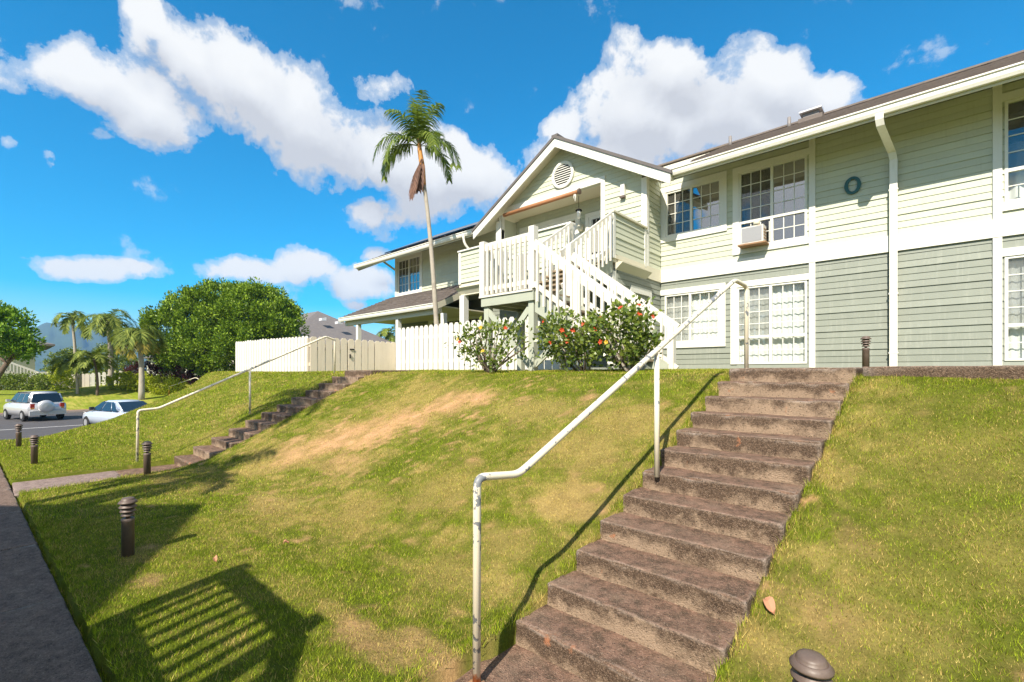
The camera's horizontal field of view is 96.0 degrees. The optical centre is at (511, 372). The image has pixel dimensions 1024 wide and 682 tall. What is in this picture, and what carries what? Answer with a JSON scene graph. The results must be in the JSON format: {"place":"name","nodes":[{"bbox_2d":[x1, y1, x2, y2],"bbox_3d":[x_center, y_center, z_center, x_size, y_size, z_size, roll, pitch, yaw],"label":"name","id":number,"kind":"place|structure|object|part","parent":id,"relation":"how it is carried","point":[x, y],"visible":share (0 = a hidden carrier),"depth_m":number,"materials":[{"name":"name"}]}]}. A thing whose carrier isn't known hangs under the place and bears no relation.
{"place":"outdoors","nodes":[
{"label":"outdoors","id":0,"kind":"place"},
{"bbox_2d":[0,467,101,681],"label":"sidewalk","id":1,"kind":"structure","parent":0,"point":[41,639],"depth_m":3.03,"materials":[{"name":"concrete"}]},
{"bbox_2d":[12,471,118,498],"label":"path","id":2,"kind":"structure","parent":0,"point":[38,484],"depth_m":6.87,"materials":[{"name":"concrete"}]},
{"bbox_2d":[31,321,146,371],"bbox_3d":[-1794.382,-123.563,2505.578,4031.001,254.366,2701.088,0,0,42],"label":"hills","id":3,"kind":"structure","parent":0,"point":[57,338],"depth_m":1765.67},
{"bbox_2d":[0,368,1023,681],"bbox_3d":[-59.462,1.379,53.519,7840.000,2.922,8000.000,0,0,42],"label":"ground","id":4,"kind":"structure","parent":0,"point":[348,443],"depth_m":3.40,"materials":[{"name":"green plant"}]},
{"bbox_2d":[15,424,22,446],"bbox_3d":[-10.649,1.415,9.948,0.136,0.611,0.136,0,0,21],"label":"bollard light","id":5,"kind":"object","parent":4,"relation":"on","point":[18,427],"visible":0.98,"depth_m":9.92,"materials":[{"name":"brown metal"}]},
{"bbox_2d":[0,300,49,377],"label":"shade tree","id":6,"kind":"object","parent":4,"relation":"on","point":[13,340],"visible":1,"depth_m":35.68,"materials":[{"name":"green plant"}]},
{"bbox_2d":[29,435,39,463],"bbox_3d":[-8.317,1.395,8.024,0.136,0.611,0.136,0,0,-28],"label":"bollard light","id":7,"kind":"object","parent":4,"relation":"on","point":[34,439],"visible":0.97,"depth_m":7.99,"materials":[{"name":"brown metal"}]},
{"bbox_2d":[0,371,69,390],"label":"hedge","id":8,"kind":"object","parent":4,"relation":"on","point":[14,381],"visible":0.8,"depth_m":42.04,"materials":[{"name":"green plant"}]},
{"bbox_2d":[0,340,71,389],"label":"house","id":9,"kind":"structure","parent":4,"relation":"on","point":[15,366],"depth_m":49.97,"materials":[{"name":"white paint"}]},
{"bbox_2d":[0,412,83,439],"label":"parking lot","id":10,"kind":"structure","parent":4,"relation":"on","point":[48,423],"depth_m":24.83,"materials":[{"name":"grey asphalt"}]},
{"bbox_2d":[3,391,65,421],"bbox_3d":[-28.590,1.978,27.582,4.322,1.665,1.960,0,0,28],"label":"parked suv","id":11,"kind":"object","parent":10,"relation":"on","point":[23,406],"visible":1,"depth_m":26.67,"materials":[{"name":"silver metal"}]},
{"bbox_3d":[-29.191,1.470,27.080,1.149,0.494,0.142,0,0,28],"label":"side window","id":12,"kind":"part","parent":11,"relation":"part of","materials":[{"name":"blue glass"}]},
{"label":"side window","id":13,"kind":"part","parent":11,"relation":"part of","materials":[{"name":"blue glass"}]},
{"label":"side window","id":14,"kind":"part","parent":11,"relation":"part of","materials":[{"name":"blue glass"}]},
{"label":"rear window","id":15,"kind":"part","parent":11,"relation":"part of","materials":[{"name":"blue glass"}]},
{"bbox_2d":[83,399,146,425],"bbox_3d":[-19.572,2.095,23.070,4.660,1.430,1.796,0,0,28],"label":"parked sedan","id":16,"kind":"object","parent":10,"relation":"on","point":[106,410],"visible":0.43,"depth_m":22.35,"materials":[{"name":"white metal"}]},
{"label":"side window","id":17,"kind":"part","parent":16,"relation":"part of","materials":[{"name":"blue glass"}]},
{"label":"side window","id":18,"kind":"part","parent":16,"relation":"part of","materials":[{"name":"blue glass"}]},
{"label":"side window","id":19,"kind":"part","parent":16,"relation":"part of","materials":[{"name":"blue glass"}]},
{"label":"rear window","id":20,"kind":"part","parent":16,"relation":"part of","materials":[{"name":"blue glass"}]},
{"bbox_2d":[0,410,91,415],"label":"kerb","id":21,"kind":"structure","parent":4,"relation":"on","point":[68,411],"depth_m":32.48,"materials":[{"name":"grey concrete"}]},
{"bbox_2d":[44,364,79,389],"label":"shrub","id":22,"kind":"object","parent":4,"relation":"on","point":[67,376],"visible":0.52,"depth_m":41.51,"materials":[{"name":"green plant"}]},
{"bbox_2d":[39,346,93,386],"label":"palm tree","id":23,"kind":"object","parent":4,"relation":"on","point":[45,362],"visible":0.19,"depth_m":46.35,"materials":[{"name":"green plant"}]},
{"bbox_2d":[50,310,89,387],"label":"palm tree","id":24,"kind":"object","parent":4,"relation":"on","point":[71,319],"visible":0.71,"depth_m":43.70,"materials":[{"name":"green plant"}]},
{"bbox_2d":[49,352,93,393],"bbox_3d":[-37.157,0.202,39.053,3.457,3.839,2.920,0,0,42],"label":"palm tree","id":25,"kind":"object","parent":4,"relation":"on","point":[62,362],"visible":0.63,"depth_m":38.60,"materials":[{"name":"green plant"}]},
{"bbox_2d":[62,373,89,386],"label":"picket fence","id":26,"kind":"object","parent":4,"relation":"on","point":[84,380],"visible":0.41,"depth_m":44.36,"materials":[{"name":"white wood"}]},
{"bbox_2d":[67,348,118,395],"bbox_3d":[-35.448,0.099,39.038,3.162,4.305,3.330,0,0,26],"label":"palm tree","id":27,"kind":"object","parent":4,"relation":"on","point":[99,360],"visible":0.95,"depth_m":38.74,"materials":[{"name":"green plant"}]},
{"bbox_2d":[74,308,137,386],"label":"palm tree","id":28,"kind":"object","parent":4,"relation":"on","point":[108,322],"visible":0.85,"depth_m":41.22,"materials":[{"name":"green plant"}]},
{"bbox_2d":[90,371,122,385],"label":"picket fence","id":29,"kind":"object","parent":4,"relation":"on","point":[92,379],"visible":0.49,"depth_m":44.89,"materials":[{"name":"white wood"}]},
{"bbox_2d":[87,342,138,381],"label":"shrub","id":30,"kind":"object","parent":4,"relation":"on","point":[124,362],"visible":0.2,"depth_m":51.39,"materials":[{"name":"green plant"}]},
{"bbox_2d":[118,497,137,557],"bbox_3d":[-3.321,1.385,3.985,0.136,0.611,0.136,0,0,42],"label":"bollard light","id":31,"kind":"object","parent":4,"relation":"on","point":[127,506],"visible":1,"depth_m":3.95,"materials":[{"name":"brown metal"}]},
{"bbox_2d":[109,323,168,399],"bbox_3d":[-31.959,-0.775,39.481,4.311,6.759,4.034,0,0,42],"label":"palm tree","id":32,"kind":"object","parent":4,"relation":"on","point":[141,341],"visible":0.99,"depth_m":38.59,"materials":[{"name":"green plant"}]},
{"bbox_2d":[101,370,187,395],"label":"hedge","id":33,"kind":"object","parent":4,"relation":"on","point":[127,376],"visible":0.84,"depth_m":41.17,"materials":[{"name":"green plant"}]},
{"bbox_2d":[141,441,152,474],"bbox_3d":[-5.560,1.355,7.022,0.136,0.611,0.136,0,0,12],"label":"bollard light","id":34,"kind":"object","parent":4,"relation":"on","point":[146,446],"visible":0.96,"depth_m":6.99,"materials":[{"name":"brown metal"}]},
{"bbox_2d":[144,355,159,374],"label":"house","id":35,"kind":"structure","parent":4,"relation":"on","point":[147,358],"depth_m":90.94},
{"bbox_2d":[123,358,216,384],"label":"shrub","id":36,"kind":"object","parent":4,"relation":"on","point":[155,369],"visible":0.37,"depth_m":45.57,"materials":[{"name":"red plant"}]},
{"bbox_2d":[137,276,310,377],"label":"round tree","id":37,"kind":"object","parent":4,"relation":"on","point":[203,339],"visible":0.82,"depth_m":43.41,"materials":[{"name":"green plant"}]},
{"bbox_2d":[136,336,335,461],"bbox_3d":[-5.326,0.399,9.374,0.043,2.463,3.652,0,0,42],"label":"handrail","id":38,"kind":"object","parent":4,"relation":"on","point":[181,398],"visible":0.98,"depth_m":9.10,"materials":[{"name":"white metal"}]},
{"bbox_2d":[116,370,410,476],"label":"concrete stairs","id":39,"kind":"structure","parent":4,"relation":"on","point":[236,436],"depth_m":8.70,"materials":[{"name":"concrete"}]},
{"bbox_2d":[235,336,307,371],"bbox_3d":[-7.988,-0.520,15.161,6.130,1.241,0.150,0,0,42],"label":"picket fence","id":40,"kind":"object","parent":4,"relation":"on","point":[249,354],"visible":0.77,"depth_m":14.84,"materials":[{"name":"white paint"}]},
{"bbox_2d":[232,311,390,369],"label":"house","id":41,"kind":"structure","parent":4,"relation":"on","point":[321,324],"depth_m":56.86,"materials":[{"name":"white metal"}]},
{"bbox_2d":[306,336,347,371],"bbox_3d":[-5.387,-0.464,13.499,0.150,1.126,1.230,0,0,42],"label":"picket fence","id":42,"kind":"object","parent":4,"relation":"on","point":[312,364],"visible":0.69,"depth_m":13.39,"materials":[{"name":"beige paint"}]},
{"bbox_2d":[347,339,373,369],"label":"picket gate","id":43,"kind":"structure","parent":4,"relation":"on","point":[367,354],"depth_m":14.18,"materials":[{"name":"beige paint"}]},
{"bbox_2d":[374,341,395,369],"bbox_3d":[-4.129,-0.461,14.897,0.150,1.075,0.870,0,0,42],"label":"picket fence","id":44,"kind":"object","parent":4,"relation":"on","point":[384,356],"visible":0.75,"depth_m":14.82,"materials":[{"name":"beige paint"}]},
{"bbox_2d":[375,325,394,341],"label":"palm tree","id":45,"kind":"object","parent":4,"relation":"on","point":[386,334],"visible":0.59,"depth_m":60.84,"materials":[{"name":"green plant"}]},
{"bbox_2d":[372,90,461,325],"bbox_3d":[-3.074,-4.454,15.027,2.577,9.245,2.584,0,0,42],"label":"palm tree","id":46,"kind":"object","parent":4,"relation":"on","point":[420,133],"visible":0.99,"depth_m":14.68,"materials":[{"name":"green plant"}]},
{"bbox_2d":[443,314,543,372],"bbox_3d":[-0.261,-0.472,7.825,1.664,1.073,1.103,0,0,10],"label":"hibiscus bush","id":47,"kind":"object","parent":4,"relation":"on","point":[492,361],"visible":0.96,"depth_m":7.72,"materials":[{"name":"green plant"}]},
{"bbox_2d":[397,317,590,369],"bbox_3d":[-1.018,-0.694,12.749,7.380,1.536,0.150,0,0,42],"label":"picket fence","id":48,"kind":"object","parent":4,"relation":"on","point":[441,356],"visible":0.37,"depth_m":13.61,"materials":[{"name":"white paint"}]},
{"bbox_2d":[533,305,614,371],"bbox_3d":[0.926,-0.468,6.945,1.231,1.068,1.026,0,0,19],"label":"hibiscus bush","id":49,"kind":"object","parent":4,"relation":"on","point":[577,343],"visible":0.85,"depth_m":6.83,"materials":[{"name":"green plant"}]},
{"bbox_2d":[479,212,679,370],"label":"wooden staircase","id":50,"kind":"structure","parent":4,"relation":"on","point":[533,298],"depth_m":8.47,"materials":[{"name":"white paint"}]},
{"bbox_2d":[581,294,664,370],"bbox_3d":[1.560,-0.513,6.445,1.160,1.145,1.086,0,0,42],"label":"hibiscus bush","id":51,"kind":"object","parent":4,"relation":"on","point":[632,351],"visible":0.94,"depth_m":6.33,"materials":[{"name":"green plant"}]},
{"bbox_2d":[455,367,861,681],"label":"concrete stairs","id":52,"kind":"structure","parent":4,"relation":"on","point":[659,584],"depth_m":2.98,"materials":[{"name":"brown concrete"}]},
{"bbox_2d":[469,279,748,681],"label":"handrail","id":53,"kind":"object","parent":52,"relation":"on","point":[551,444],"visible":1,"depth_m":2.87,"materials":[{"name":"white metal"}]},
{"bbox_2d":[338,50,1023,369],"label":"apartment building","id":54,"kind":"structure","parent":4,"relation":"on","point":[910,252],"depth_m":10.29,"materials":[{"name":"green wood"}]},
{"bbox_2d":[396,251,421,296],"bbox_3d":[-4.346,-4.330,20.844,1.960,1.810,0.829,0,0,42],"label":"window","id":55,"kind":"structure","parent":54,"relation":"in","point":[411,270],"depth_m":20.52,"materials":[{"name":"white paint"}]},
{"bbox_2d":[385,222,477,253],"bbox_3d":[-2.792,-5.902,19.566,6.470,0.975,1.850,0,0,42],"label":"solar panel","id":56,"kind":"object","parent":54,"relation":"on","point":[470,226],"visible":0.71,"depth_m":19.22,"materials":[{"name":"black glass"}]},
{"bbox_2d":[428,314,482,369],"bbox_3d":[-2.061,-1.165,18.787,3.310,2.180,0.829,0,0,42],"label":"window","id":57,"kind":"structure","parent":54,"relation":"in","point":[476,317],"depth_m":18.76,"materials":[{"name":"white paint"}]},
{"bbox_2d":[503,188,580,216],"bbox_3d":[0.847,-5.146,14.320,3.000,0.355,0.170,0,0,42],"label":"rolled shade","id":58,"kind":"object","parent":54,"relation":"hanging from","point":[556,198],"visible":1,"depth_m":14.12,"materials":[{"name":"brown wood"}]},
{"bbox_2d":[519,213,579,255],"bbox_3d":[1.226,-4.077,15.338,2.510,1.916,0.099,0,0,42],"label":"window","id":59,"kind":"structure","parent":54,"relation":"in","point":[570,217],"depth_m":14.90,"materials":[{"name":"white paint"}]},
{"bbox_2d":[576,208,581,218],"bbox_3d":[2.026,-5.016,13.985,0.200,0.672,0.200,0,0,42],"label":"hanging lantern","id":60,"kind":"object","parent":54,"relation":"hanging from","point":[578,210],"visible":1,"depth_m":13.94,"materials":[{"name":"white glass"}]},
{"bbox_2d":[578,223,582,231],"bbox_3d":[2.133,-4.520,14.358,0.170,0.240,0.183,0,0,42],"label":"porch light","id":61,"kind":"object","parent":54,"relation":"attached to","point":[580,227],"visible":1,"depth_m":14.29,"materials":[{"name":"white glass"}]},
{"bbox_2d":[589,214,600,258],"bbox_3d":[2.694,-3.790,14.002,0.830,2.020,0.080,0,0,42],"label":"door","id":62,"kind":"structure","parent":54,"relation":"in","point":[594,219],"depth_m":14.07,"materials":[{"name":"white paint"}]},
{"bbox_2d":[619,184,625,198],"bbox_3d":[2.994,-4.902,12.475,0.140,0.355,0.090,0,0,42],"label":"wall light","id":63,"kind":"object","parent":54,"relation":"attached to","point":[622,191],"visible":1,"depth_m":12.45,"materials":[{"name":"white paint"}]},
{"bbox_2d":[660,283,725,348],"bbox_3d":[4.774,-1.455,12.210,1.730,1.600,0.197,0,0,42],"label":"window","id":64,"kind":"structure","parent":54,"relation":"in","point":[708,329],"depth_m":12.11,"materials":[{"name":"white paint"}]},
{"bbox_2d":[660,171,726,243],"bbox_3d":[5.008,-4.305,12.425,1.730,1.500,0.829,0,0,42],"label":"window","id":65,"kind":"structure","parent":54,"relation":"in","point":[701,210],"depth_m":12.11,"materials":[{"name":"white paint"}]},
{"bbox_2d":[737,220,769,248],"bbox_3d":[5.756,-3.303,10.984,0.620,0.555,0.330,0,0,42],"label":"air conditioner","id":66,"kind":"object","parent":54,"relation":"attached to","point":[753,236],"visible":1,"depth_m":10.88,"materials":[{"name":"paint"}]},
{"bbox_2d":[730,272,813,363],"bbox_3d":[6.164,-1.217,10.959,1.770,2.036,0.197,0,0,42],"label":"window","id":67,"kind":"structure","parent":54,"relation":"in","point":[777,305],"depth_m":10.94,"materials":[{"name":"white paint"}]},
{"bbox_2d":[733,146,813,255],"bbox_3d":[6.394,-3.980,11.178,1.720,2.150,0.829,0,0,42],"label":"window","id":68,"kind":"structure","parent":54,"relation":"in","point":[777,194],"depth_m":10.86,"materials":[{"name":"white paint"}]},
{"bbox_2d":[787,116,790,126],"bbox_3d":[8.032,-7.190,13.355,0.100,0.400,0.095,0,0,42],"label":"vent pipe","id":69,"kind":"object","parent":54,"relation":"on","point":[788,121],"visible":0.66,"depth_m":13.32,"materials":[{"name":"grey metal"}]},
{"bbox_2d":[798,105,823,122],"bbox_3d":[8.561,-7.295,13.149,0.580,0.450,0.600,0,0,42],"label":"roof vent","id":70,"kind":"object","parent":54,"relation":"on","point":[812,113],"visible":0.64,"depth_m":12.96,"materials":[{"name":"grey metal"}]},
{"bbox_2d":[844,176,860,193],"bbox_3d":[7.271,-3.990,9.835,0.290,0.370,0.032,0,0,42],"label":"letter sign","id":71,"kind":"object","parent":54,"relation":"attached to","point":[858,180],"visible":1,"depth_m":9.82,"materials":[{"name":"teal paint"}]},
{"bbox_2d":[993,88,1023,212],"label":"window","id":72,"kind":"structure","parent":54,"relation":"in","point":[1014,113],"depth_m":8.39,"materials":[{"name":"white paint"}]},
{"bbox_2d":[993,246,1023,360],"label":"window","id":73,"kind":"structure","parent":54,"relation":"in","point":[1014,256],"depth_m":8.35,"materials":[{"name":"white paint"}]},
{"bbox_2d":[763,596,775,614],"bbox_3d":[1.359,1.228,2.436,0.064,0.068,0.060,0,0,42],"label":"fallen leaf","id":74,"kind":"object","parent":4,"relation":"on","point":[769,602],"visible":1,"depth_m":2.43,"materials":[{"name":"orange plant"}]},
{"bbox_2d":[789,648,834,681],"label":"bollard light","id":75,"kind":"object","parent":4,"relation":"on","point":[809,665],"visible":1,"depth_m":1.58,"materials":[{"name":"brown metal"}]},
{"bbox_2d":[860,336,871,366],"bbox_3d":[5.315,-0.240,6.921,0.136,0.611,0.136,0,0,-38],"label":"bollard light","id":76,"kind":"object","parent":4,"relation":"on","point":[865,341],"visible":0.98,"depth_m":6.89,"materials":[{"name":"brown metal"}]},
{"bbox_2d":[862,365,1023,378],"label":"walk","id":77,"kind":"structure","parent":4,"relation":"on","point":[1005,371],"depth_m":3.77,"materials":[{"name":"concrete"}]},
{"bbox_2d":[0,0,1023,339],"label":"sky","id":78,"kind":"structure","parent":0,"point":[149,148],"materials":[{"name":"blue"}]}
]}

